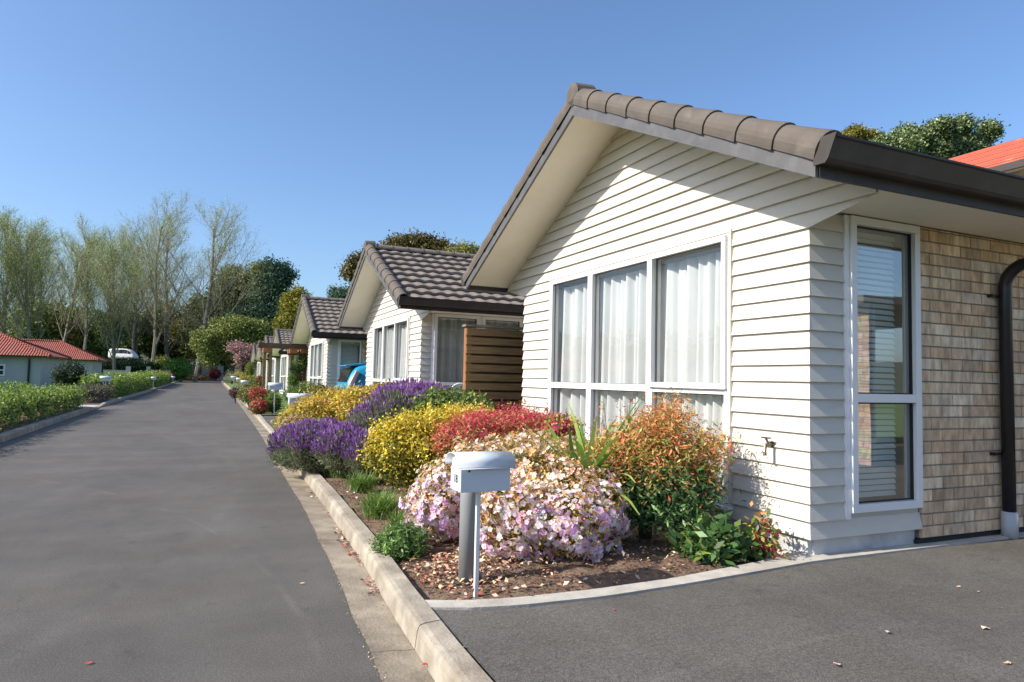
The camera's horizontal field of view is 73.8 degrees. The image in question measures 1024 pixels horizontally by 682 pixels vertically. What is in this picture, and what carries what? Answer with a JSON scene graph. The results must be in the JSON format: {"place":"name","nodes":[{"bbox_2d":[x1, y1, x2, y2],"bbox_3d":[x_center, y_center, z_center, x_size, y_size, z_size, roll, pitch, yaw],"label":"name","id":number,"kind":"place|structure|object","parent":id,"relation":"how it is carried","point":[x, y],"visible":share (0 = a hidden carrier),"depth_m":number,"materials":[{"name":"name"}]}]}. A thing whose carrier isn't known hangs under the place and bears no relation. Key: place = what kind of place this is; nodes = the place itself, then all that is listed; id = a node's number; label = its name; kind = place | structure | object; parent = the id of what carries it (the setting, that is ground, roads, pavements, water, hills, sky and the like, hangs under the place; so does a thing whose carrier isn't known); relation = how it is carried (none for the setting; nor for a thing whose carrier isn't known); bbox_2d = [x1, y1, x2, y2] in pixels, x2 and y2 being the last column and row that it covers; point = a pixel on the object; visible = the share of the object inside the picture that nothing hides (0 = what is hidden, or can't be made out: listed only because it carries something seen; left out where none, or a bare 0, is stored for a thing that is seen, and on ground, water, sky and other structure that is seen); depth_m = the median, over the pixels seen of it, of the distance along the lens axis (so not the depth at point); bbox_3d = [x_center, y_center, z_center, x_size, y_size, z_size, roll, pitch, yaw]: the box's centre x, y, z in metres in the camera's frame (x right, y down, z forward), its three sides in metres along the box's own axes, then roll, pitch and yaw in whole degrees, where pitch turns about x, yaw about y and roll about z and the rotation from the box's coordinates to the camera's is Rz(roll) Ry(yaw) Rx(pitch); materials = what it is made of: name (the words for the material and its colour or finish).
{"place":"outdoors","nodes":[
{"label":"outdoors","id":0,"kind":"place"},
{"bbox_2d":[0,380,381,681],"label":"road","id":1,"kind":"structure","parent":0,"point":[166,533],"depth_m":4.41,"materials":[{"name":"grey asphalt"}]},
{"bbox_2d":[220,381,434,681],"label":"gutter channel","id":2,"kind":"object","parent":1,"relation":"on","point":[379,626],"visible":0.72,"depth_m":3.68,"materials":[{"name":"concrete"}]},
{"bbox_2d":[307,490,383,605],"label":"gutter leaves","id":3,"kind":"object","parent":2,"relation":"on","point":[358,561],"visible":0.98,"depth_m":4.65,"materials":[{"name":"brown plant"}]},
{"bbox_2d":[222,380,292,414],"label":"lawn","id":4,"kind":"structure","parent":0,"point":[228,383],"depth_m":30.44,"materials":[{"name":"green plant"}]},
{"bbox_2d":[183,312,273,383],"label":"round tree","id":5,"kind":"object","parent":4,"relation":"on","point":[210,344],"visible":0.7,"depth_m":78.50,"materials":[{"name":"green plant"}]},
{"bbox_2d":[196,258,266,326],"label":"evergreen tree","id":6,"kind":"object","parent":4,"relation":"on","point":[235,294],"visible":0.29,"depth_m":103.04,"materials":[{"name":"green plant"}]},
{"bbox_2d":[224,339,257,373],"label":"blossom tree","id":7,"kind":"object","parent":4,"relation":"on","point":[239,355],"visible":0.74,"depth_m":68.61,"materials":[{"name":"pink plant"}]},
{"bbox_2d":[234,380,262,406],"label":"olive shrub","id":8,"kind":"object","parent":4,"relation":"on","point":[243,395],"visible":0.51,"depth_m":22.71,"materials":[{"name":"green plant"}]},
{"bbox_2d":[246,385,268,400],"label":"red leaf shrub","id":9,"kind":"object","parent":4,"relation":"on","point":[253,392],"visible":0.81,"depth_m":20.97,"materials":[{"name":"plant"}]},
{"bbox_2d":[221,253,300,336],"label":"conifer tree","id":10,"kind":"object","parent":4,"relation":"on","point":[278,274],"visible":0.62,"depth_m":97.56,"materials":[{"name":"green plant"}]},
{"bbox_2d":[263,390,283,413],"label":"yellow green shrub","id":11,"kind":"object","parent":4,"relation":"on","point":[278,404],"visible":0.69,"depth_m":19.95,"materials":[{"name":"green plant"}]},
{"bbox_2d":[258,342,308,395],"bbox_3d":[-8.559,1.321,26.460,2.520,2.420,0.850,3,-4,-24],"label":"pergola","id":12,"kind":"object","parent":4,"relation":"on","point":[292,350],"visible":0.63,"depth_m":26.12,"materials":[{"name":"brown wood"}]},
{"bbox_2d":[287,358,300,387],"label":"climbing plant","id":13,"kind":"object","parent":12,"relation":"attached to","point":[293,380],"visible":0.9,"depth_m":26.16,"materials":[{"name":"green plant"}]},
{"bbox_2d":[270,281,313,333],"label":"golden tree","id":14,"kind":"object","parent":4,"relation":"on","point":[289,302],"visible":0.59,"depth_m":91.19,"materials":[{"name":"yellow plant"}]},
{"bbox_2d":[326,284,349,298],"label":"evergreen tree","id":15,"kind":"object","parent":4,"relation":"on","point":[339,292],"visible":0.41,"depth_m":86.69,"materials":[{"name":"green plant"}]},
{"bbox_2d":[334,227,456,288],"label":"evergreen tree","id":16,"kind":"object","parent":4,"relation":"on","point":[418,240],"visible":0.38,"depth_m":63.22,"materials":[{"name":"green plant"}]},
{"bbox_2d":[442,238,480,253],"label":"evergreen tree","id":17,"kind":"object","parent":4,"relation":"on","point":[471,248],"visible":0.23,"depth_m":60.10,"materials":[{"name":"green plant"}]},
{"bbox_2d":[841,121,883,139],"bbox_3d":[19.547,-4.129,38.706,4.538,16.664,2.235,3,-4,-24],"label":"golden tree","id":18,"kind":"object","parent":4,"relation":"on","point":[855,130],"visible":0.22,"depth_m":38.45,"materials":[{"name":"yellow plant"}]},
{"bbox_2d":[868,112,1010,158],"bbox_3d":[23.874,-4.676,38.699,11.124,17.946,3.880,3,-4,-29],"label":"coastal tree","id":19,"kind":"object","parent":4,"relation":"on","point":[947,137],"visible":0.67,"depth_m":38.14,"materials":[{"name":"green plant"}]},
{"bbox_2d":[262,416,278,427],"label":"second driveway","id":20,"kind":"structure","parent":0,"point":[268,419],"depth_m":17.67,"materials":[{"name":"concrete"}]},
{"bbox_2d":[336,363,366,389],"bbox_3d":[-2.732,1.404,18.677,3.943,1.529,1.730,3,-4,-24],"label":"parked car","id":21,"kind":"object","parent":20,"relation":"on","point":[355,373],"visible":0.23,"depth_m":17.42,"materials":[{"name":"blue paint"}]},
{"bbox_2d":[70,354,916,681],"bbox_3d":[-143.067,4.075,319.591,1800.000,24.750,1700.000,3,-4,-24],"label":"ground","id":22,"kind":"structure","parent":0,"point":[226,376],"depth_m":95.79,"materials":[{"name":"grey concrete"}]},
{"bbox_2d":[0,203,43,332],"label":"bare tree","id":23,"kind":"object","parent":22,"relation":"on","point":[9,274],"visible":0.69,"depth_m":82.34,"materials":[{"name":"green plant"}]},
{"bbox_2d":[0,295,63,340],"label":"evergreen tree","id":24,"kind":"object","parent":22,"relation":"on","point":[35,331],"visible":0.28,"depth_m":98.27,"materials":[{"name":"green plant"}]},
{"bbox_2d":[0,207,64,334],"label":"bare tree","id":25,"kind":"object","parent":22,"relation":"on","point":[3,330],"visible":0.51,"depth_m":84.71,"materials":[{"name":"green plant"}]},
{"bbox_2d":[0,332,71,391],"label":"red roof house","id":26,"kind":"structure","parent":22,"relation":"on","point":[24,361],"depth_m":34.99,"materials":[{"name":"paint"}]},
{"bbox_2d":[4,220,69,311],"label":"bare tree","id":27,"kind":"object","parent":22,"relation":"on","point":[42,249],"visible":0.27,"depth_m":103.26,"materials":[{"name":"green plant"}]},
{"bbox_2d":[0,406,84,432],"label":"garden bed","id":28,"kind":"object","parent":22,"relation":"on","point":[5,428],"visible":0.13,"depth_m":15.25,"materials":[{"name":"brown soil"}]},
{"bbox_2d":[0,382,89,428],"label":"hedge","id":29,"kind":"object","parent":28,"relation":"on","point":[29,403],"visible":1,"depth_m":15.59,"materials":[{"name":"green plant"}]},
{"bbox_2d":[8,232,81,311],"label":"bare tree","id":30,"kind":"object","parent":22,"relation":"on","point":[48,284],"visible":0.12,"depth_m":106.27,"materials":[{"name":"green plant"}]},
{"bbox_2d":[22,339,109,385],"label":"red roof house","id":31,"kind":"structure","parent":22,"relation":"on","point":[92,361],"depth_m":50.12,"materials":[{"name":"tile"}]},
{"bbox_2d":[33,295,98,353],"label":"evergreen tree","id":32,"kind":"object","parent":22,"relation":"on","point":[73,339],"visible":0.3,"depth_m":101.74,"materials":[{"name":"green plant"}]},
{"bbox_2d":[34,227,107,341],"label":"bare tree","id":33,"kind":"object","parent":22,"relation":"on","point":[67,326],"visible":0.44,"depth_m":98.13,"materials":[{"name":"green plant"}]},
{"bbox_2d":[47,208,114,349],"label":"bare tree","id":34,"kind":"object","parent":22,"relation":"on","point":[79,253],"visible":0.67,"depth_m":96.34,"materials":[{"name":"green plant"}]},
{"bbox_2d":[0,381,179,442],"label":"kerb","id":35,"kind":"structure","parent":22,"relation":"on","point":[14,433],"depth_m":15.61,"materials":[{"name":"concrete"}]},
{"bbox_2d":[63,308,138,358],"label":"evergreen tree","id":36,"kind":"object","parent":22,"relation":"on","point":[100,349],"visible":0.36,"depth_m":104.50,"materials":[{"name":"green plant"}]},
{"bbox_2d":[75,233,143,357],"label":"bare tree","id":37,"kind":"object","parent":22,"relation":"on","point":[109,308],"visible":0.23,"depth_m":105.77,"materials":[{"name":"green plant"}]},
{"bbox_2d":[108,348,137,359],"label":"parked van","id":38,"kind":"object","parent":22,"relation":"on","point":[121,353],"visible":0.5,"depth_m":95.53,"materials":[{"name":"white paint"}]},
{"bbox_2d":[81,382,171,403],"bbox_3d":[-27.445,3.504,51.888,0.976,0.010,62.650,3,-4,-24],"label":"garden bed","id":39,"kind":"object","parent":22,"relation":"on","point":[107,399],"visible":0.07,"depth_m":25.23,"materials":[{"name":"brown soil"}]},
{"bbox_2d":[69,382,115,404],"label":"hedge","id":40,"kind":"object","parent":39,"relation":"on","point":[105,392],"visible":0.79,"depth_m":24.73,"materials":[{"name":"green plant"}]},
{"bbox_2d":[77,369,151,397],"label":"hedge","id":41,"kind":"object","parent":39,"relation":"on","point":[128,383],"visible":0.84,"depth_m":31.71,"materials":[{"name":"green plant"}]},
{"bbox_2d":[133,369,171,387],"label":"hedge","id":42,"kind":"object","parent":39,"relation":"on","point":[163,377],"visible":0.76,"depth_m":54.74,"materials":[{"name":"green plant"}]},
{"bbox_2d":[100,238,168,351],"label":"bare tree","id":43,"kind":"object","parent":22,"relation":"on","point":[135,310],"visible":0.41,"depth_m":105.21,"materials":[{"name":"green plant"}]},
{"bbox_2d":[105,305,164,357],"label":"evergreen tree","id":44,"kind":"object","parent":22,"relation":"on","point":[145,340],"visible":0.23,"depth_m":114.92,"materials":[{"name":"green plant"}]},
{"bbox_2d":[85,219,198,353],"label":"bare tree","id":45,"kind":"object","parent":22,"relation":"on","point":[136,339],"visible":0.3,"depth_m":109.58,"materials":[{"name":"green plant"}]},
{"bbox_2d":[89,206,218,359],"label":"bare tree","id":46,"kind":"object","parent":22,"relation":"on","point":[167,350],"visible":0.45,"depth_m":112.30,"materials":[{"name":"green plant"}]},
{"bbox_2d":[111,188,208,361],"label":"bare tree","id":47,"kind":"object","parent":22,"relation":"on","point":[156,294],"visible":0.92,"depth_m":95.89,"materials":[{"name":"green plant"}]},
{"bbox_2d":[138,300,189,364],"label":"evergreen tree","id":48,"kind":"object","parent":22,"relation":"on","point":[162,346],"visible":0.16,"depth_m":117.75,"materials":[{"name":"green plant"}]},
{"bbox_2d":[161,357,195,381],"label":"rounded hedge shrub","id":49,"kind":"object","parent":22,"relation":"on","point":[182,369],"visible":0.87,"depth_m":89.30,"materials":[{"name":"green plant"}]},
{"bbox_2d":[161,289,208,373],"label":"evergreen tree","id":50,"kind":"object","parent":22,"relation":"on","point":[185,353],"visible":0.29,"depth_m":115.76,"materials":[{"name":"green plant"}]},
{"bbox_2d":[133,192,276,381],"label":"bare tree","id":51,"kind":"object","parent":22,"relation":"on","point":[213,266],"visible":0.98,"depth_m":94.99,"materials":[{"name":"green plant"}]},
{"bbox_2d":[191,365,223,380],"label":"garden wall","id":52,"kind":"structure","parent":22,"relation":"on","point":[204,371],"depth_m":119.60,"materials":[{"name":"concrete"}]},
{"bbox_2d":[247,395,271,416],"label":"azalea bush","id":53,"kind":"object","parent":22,"relation":"on","point":[257,405],"visible":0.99,"depth_m":19.43,"materials":[{"name":"red plant"}]},
{"bbox_2d":[255,340,268,388],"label":"house","id":54,"kind":"structure","parent":22,"relation":"on","point":[258,354],"depth_m":54.13,"materials":[{"name":"tile"}]},
{"bbox_2d":[261,335,280,390],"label":"house","id":55,"kind":"structure","parent":22,"relation":"on","point":[275,375],"depth_m":46.47,"materials":[{"name":"tile"}]},
{"bbox_2d":[271,328,308,393],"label":"house","id":56,"kind":"structure","parent":22,"relation":"on","point":[282,336],"depth_m":40.02,"materials":[{"name":"tile"}]},
{"bbox_2d":[279,356,286,391],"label":"window","id":57,"kind":"structure","parent":56,"relation":"in","point":[284,358],"depth_m":40.63,"materials":[{"name":"white paint"}]},
{"bbox_2d":[290,294,367,389],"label":"house","id":58,"kind":"structure","parent":22,"relation":"on","point":[324,338],"depth_m":22.11,"materials":[{"name":"paint"}]},
{"bbox_2d":[309,341,323,384],"bbox_3d":[-6.711,1.100,23.647,0.287,2.120,3.130,3,-4,-24],"label":"window","id":59,"kind":"structure","parent":58,"relation":"in","point":[317,349],"depth_m":23.68,"materials":[{"name":"white paint"}]},
{"bbox_2d":[336,340,361,385],"bbox_3d":[-5.245,1.010,21.865,0.750,2.060,0.165,3,-4,-24],"label":"window","id":60,"kind":"structure","parent":58,"relation":"in","point":[354,343],"depth_m":21.91,"materials":[{"name":"grey glass"}]},
{"bbox_2d":[221,380,439,649],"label":"kerb","id":61,"kind":"structure","parent":22,"relation":"on","point":[410,609],"depth_m":4.08,"materials":[{"name":"concrete"}]},
{"bbox_2d":[339,376,450,429],"bbox_3d":[-1.274,0.900,7.995,1.184,0.991,1.595,0,-4,27],"label":"lavender bush","id":62,"kind":"object","parent":22,"relation":"on","point":[383,399],"visible":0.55,"depth_m":7.64,"materials":[{"name":"purple plant"}]},
{"bbox_2d":[337,241,524,389],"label":"house","id":63,"kind":"structure","parent":22,"relation":"on","point":[410,311],"depth_m":12.77,"materials":[{"name":"paint"}]},
{"bbox_2d":[372,315,410,385],"bbox_3d":[-2.480,0.648,14.157,0.287,2.120,3.130,3,-4,-24],"label":"window","id":64,"kind":"structure","parent":63,"relation":"in","point":[391,348],"depth_m":14.39,"materials":[{"name":"white paint"}]},
{"bbox_2d":[430,313,479,389],"bbox_3d":[-1.081,0.558,12.409,0.905,2.060,0.280,3,-4,-24],"label":"window","id":65,"kind":"structure","parent":63,"relation":"in","point":[447,341],"depth_m":12.43,"materials":[{"name":"grey glass"}]},
{"bbox_2d":[480,316,522,330],"bbox_3d":[-0.265,0.597,12.773,0.855,2.060,0.278,3,-4,-24],"label":"window","id":66,"kind":"structure","parent":63,"relation":"in","point":[493,321],"depth_m":12.80,"materials":[{"name":"white paint"}]},
{"bbox_2d":[415,620,492,681],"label":"kerb","id":67,"kind":"structure","parent":22,"relation":"on","point":[442,652],"depth_m":2.76,"materials":[{"name":"concrete"}]},
{"bbox_2d":[317,469,777,599],"bbox_3d":[-1.083,1.562,8.102,2.674,0.087,9.410,3,-4,-24],"label":"garden bed","id":68,"kind":"object","parent":22,"relation":"on","point":[592,583],"visible":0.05,"depth_m":4.03,"materials":[{"name":"brown soil"}]},
{"bbox_2d":[270,404,323,430],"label":"azalea bush","id":69,"kind":"object","parent":68,"relation":"on","point":[290,418],"visible":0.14,"depth_m":8.52,"materials":[{"name":"yellow plant"}]},
{"bbox_2d":[271,382,353,430],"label":"golden shrub","id":70,"kind":"object","parent":68,"relation":"on","point":[320,405],"visible":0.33,"depth_m":8.94,"materials":[{"name":"yellow plant"}]},
{"bbox_2d":[266,415,387,480],"bbox_3d":[-1.990,1.207,7.686,1.046,0.722,2.112,5,-5,-45],"label":"lavender bush","id":71,"kind":"object","parent":68,"relation":"on","point":[313,444],"visible":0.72,"depth_m":7.47,"materials":[{"name":"purple plant"}]},
{"bbox_2d":[325,379,385,421],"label":"golden shrub","id":72,"kind":"object","parent":68,"relation":"on","point":[350,397],"visible":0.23,"depth_m":8.81,"materials":[{"name":"yellow plant"}]},
{"bbox_2d":[340,469,382,492],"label":"grass tuft","id":73,"kind":"object","parent":68,"relation":"on","point":[360,483],"visible":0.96,"depth_m":6.59,"materials":[{"name":"green plant"}]},
{"bbox_2d":[352,485,405,520],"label":"grass tuft","id":74,"kind":"object","parent":68,"relation":"on","point":[381,506],"visible":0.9,"depth_m":5.39,"materials":[{"name":"green plant"}]},
{"bbox_2d":[382,509,413,529],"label":"grass tuft","id":75,"kind":"object","parent":68,"relation":"on","point":[398,517],"visible":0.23,"depth_m":4.94,"materials":[{"name":"green plant"}]},
{"bbox_2d":[368,516,435,562],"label":"plant","id":76,"kind":"object","parent":68,"relation":"on","point":[398,540],"visible":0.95,"depth_m":4.26,"materials":[{"name":"green plant"}]},
{"bbox_2d":[356,395,500,492],"bbox_3d":[-0.731,1.003,6.540,1.199,0.972,1.544,1,-3,10],"label":"golden shrub","id":77,"kind":"object","parent":68,"relation":"on","point":[397,444],"visible":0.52,"depth_m":6.06,"materials":[{"name":"yellow plant"}]},
{"bbox_2d":[402,380,493,421],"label":"green shrub","id":78,"kind":"object","parent":68,"relation":"on","point":[452,397],"visible":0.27,"depth_m":7.46,"materials":[{"name":"green plant"}]},
{"bbox_2d":[458,492,475,585],"bbox_3d":[-0.241,1.075,3.791,0.104,0.578,0.104,3,-4,-24],"label":"bollard","id":79,"kind":"object","parent":68,"relation":"on","point":[466,538],"visible":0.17,"depth_m":3.75,"materials":[{"name":"grey metal"}]},
{"bbox_2d":[446,451,515,596],"bbox_3d":[-0.171,0.959,3.560,0.319,0.756,0.204,3,-4,-24],"label":"mailbox","id":80,"kind":"object","parent":68,"relation":"on","point":[478,472],"visible":1,"depth_m":3.52,"materials":[{"name":"white plastic"}]},
{"bbox_2d":[426,399,588,459],"bbox_3d":[-0.067,1.016,6.395,1.690,0.956,1.157,3,-4,-24],"label":"nandina shrub","id":81,"kind":"object","parent":68,"relation":"on","point":[483,423],"visible":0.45,"depth_m":6.12,"materials":[{"name":"red plant"}]},
{"bbox_2d":[398,421,636,563],"bbox_3d":[0.171,1.078,4.924,1.601,0.902,1.852,-1,-4,33],"label":"azalea bush","id":82,"kind":"object","parent":68,"relation":"on","point":[528,508],"visible":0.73,"depth_m":4.38,"materials":[{"name":"pink plant"}]},
{"bbox_2d":[346,491,758,599],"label":"leaf litter","id":83,"kind":"object","parent":68,"relation":"on","point":[442,566],"visible":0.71,"depth_m":3.94,"materials":[{"name":"brown plant"}]},
{"bbox_2d":[330,479,781,599],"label":"bark chips","id":84,"kind":"object","parent":68,"relation":"on","point":[388,486],"visible":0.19,"depth_m":4.07,"materials":[{"name":"brown plant"}]},
{"bbox_2d":[539,408,587,442],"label":"azalea bush","id":85,"kind":"object","parent":68,"relation":"on","point":[558,422],"visible":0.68,"depth_m":6.12,"materials":[{"name":"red plant"}]},
{"bbox_2d":[484,396,714,533],"bbox_3d":[0.612,0.906,5.055,1.613,1.018,1.657,3,-4,-24],"label":"strap leaf plant","id":86,"kind":"object","parent":68,"relation":"on","point":[582,450],"visible":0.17,"depth_m":4.79,"materials":[{"name":"green plant"}]},
{"bbox_2d":[574,384,748,541],"bbox_3d":[1.045,0.873,4.814,1.180,1.147,0.930,0,-4,22],"label":"nandina bush","id":87,"kind":"object","parent":68,"relation":"on","point":[663,497],"visible":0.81,"depth_m":4.70,"materials":[{"name":"orange plant"}]},
{"bbox_2d":[665,511,771,565],"bbox_3d":[1.332,1.341,4.449,0.653,0.483,0.672,3,-4,-24],"label":"broadleaf plant","id":88,"kind":"object","parent":68,"relation":"on","point":[720,540],"visible":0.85,"depth_m":4.30,"materials":[{"name":"green plant"}]},
{"bbox_2d":[738,501,789,560],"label":"red tipped plant","id":89,"kind":"object","parent":68,"relation":"on","point":[773,547],"visible":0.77,"depth_m":4.39,"materials":[{"name":"green plant"}]},
{"bbox_2d":[461,82,1023,554],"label":"house","id":90,"kind":"structure","parent":22,"relation":"on","point":[827,326],"depth_m":5.11,"materials":[{"name":"paint"}]},
{"bbox_2d":[547,229,733,509],"bbox_3d":[1.102,0.273,6.600,0.287,2.120,3.130,3,-4,-24],"label":"window","id":91,"kind":"structure","parent":90,"relation":"in","point":[664,326],"depth_m":6.15,"materials":[{"name":"white paint"}]},
{"bbox_2d":[842,215,922,519],"bbox_3d":[2.568,0.183,4.819,0.750,2.060,0.165,3,-4,-24],"label":"window","id":92,"kind":"structure","parent":90,"relation":"in","point":[912,397],"depth_m":4.87,"materials":[{"name":"white paint"}]},
{"bbox_2d":[949,137,1023,176],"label":"orange roof house","id":93,"kind":"structure","parent":22,"relation":"on","point":[1007,157],"depth_m":16.58,"materials":[{"name":"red tile"}]},
{"bbox_2d":[0,0,1023,314],"label":"sky","id":94,"kind":"structure","parent":0,"point":[335,125],"materials":[{"name":"blue"}]},
{"bbox_2d":[433,537,1023,681],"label":"driveway","id":95,"kind":"structure","parent":0,"point":[812,622],"depth_m":3.12,"materials":[{"name":"grey asphalt"}]},
{"bbox_2d":[425,532,1023,607],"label":"driveway edging","id":96,"kind":"object","parent":95,"relation":"on","point":[780,561],"visible":0.79,"depth_m":3.87,"materials":[{"name":"concrete"}]},
{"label":"lawn","id":97,"kind":"structure","parent":0,"visible":0},
{"bbox_2d":[0,204,81,338],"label":"bare tree","id":98,"kind":"object","parent":97,"relation":"on","point":[29,263],"visible":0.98,"depth_m":82.77,"materials":[{"name":"green plant"}]},
{"bbox_2d":[49,359,87,387],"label":"round topiary","id":99,"kind":"object","parent":97,"relation":"on","point":[64,377],"visible":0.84,"depth_m":31.93,"materials":[{"name":"green plant"}]},
{"bbox_2d":[69,225,151,369],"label":"bare tree","id":100,"kind":"object","parent":97,"relation":"on","point":[114,304],"visible":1,"depth_m":84.17,"materials":[{"name":"green plant"}]},
{"bbox_2d":[101,355,162,372],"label":"bank shrub","id":101,"kind":"object","parent":97,"relation":"on","point":[135,365],"visible":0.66,"depth_m":88.51,"materials":[{"name":"green plant"}]},
{"label":"patio","id":102,"kind":"structure","parent":0,"visible":0},
{"bbox_2d":[462,324,523,423],"bbox_3d":[0.410,0.754,9.363,2.330,1.845,0.155,3,-4,-24],"label":"privacy screen","id":103,"kind":"object","parent":102,"relation":"on","point":[493,364],"visible":0.15,"depth_m":9.07,"materials":[{"name":"brown wood"}]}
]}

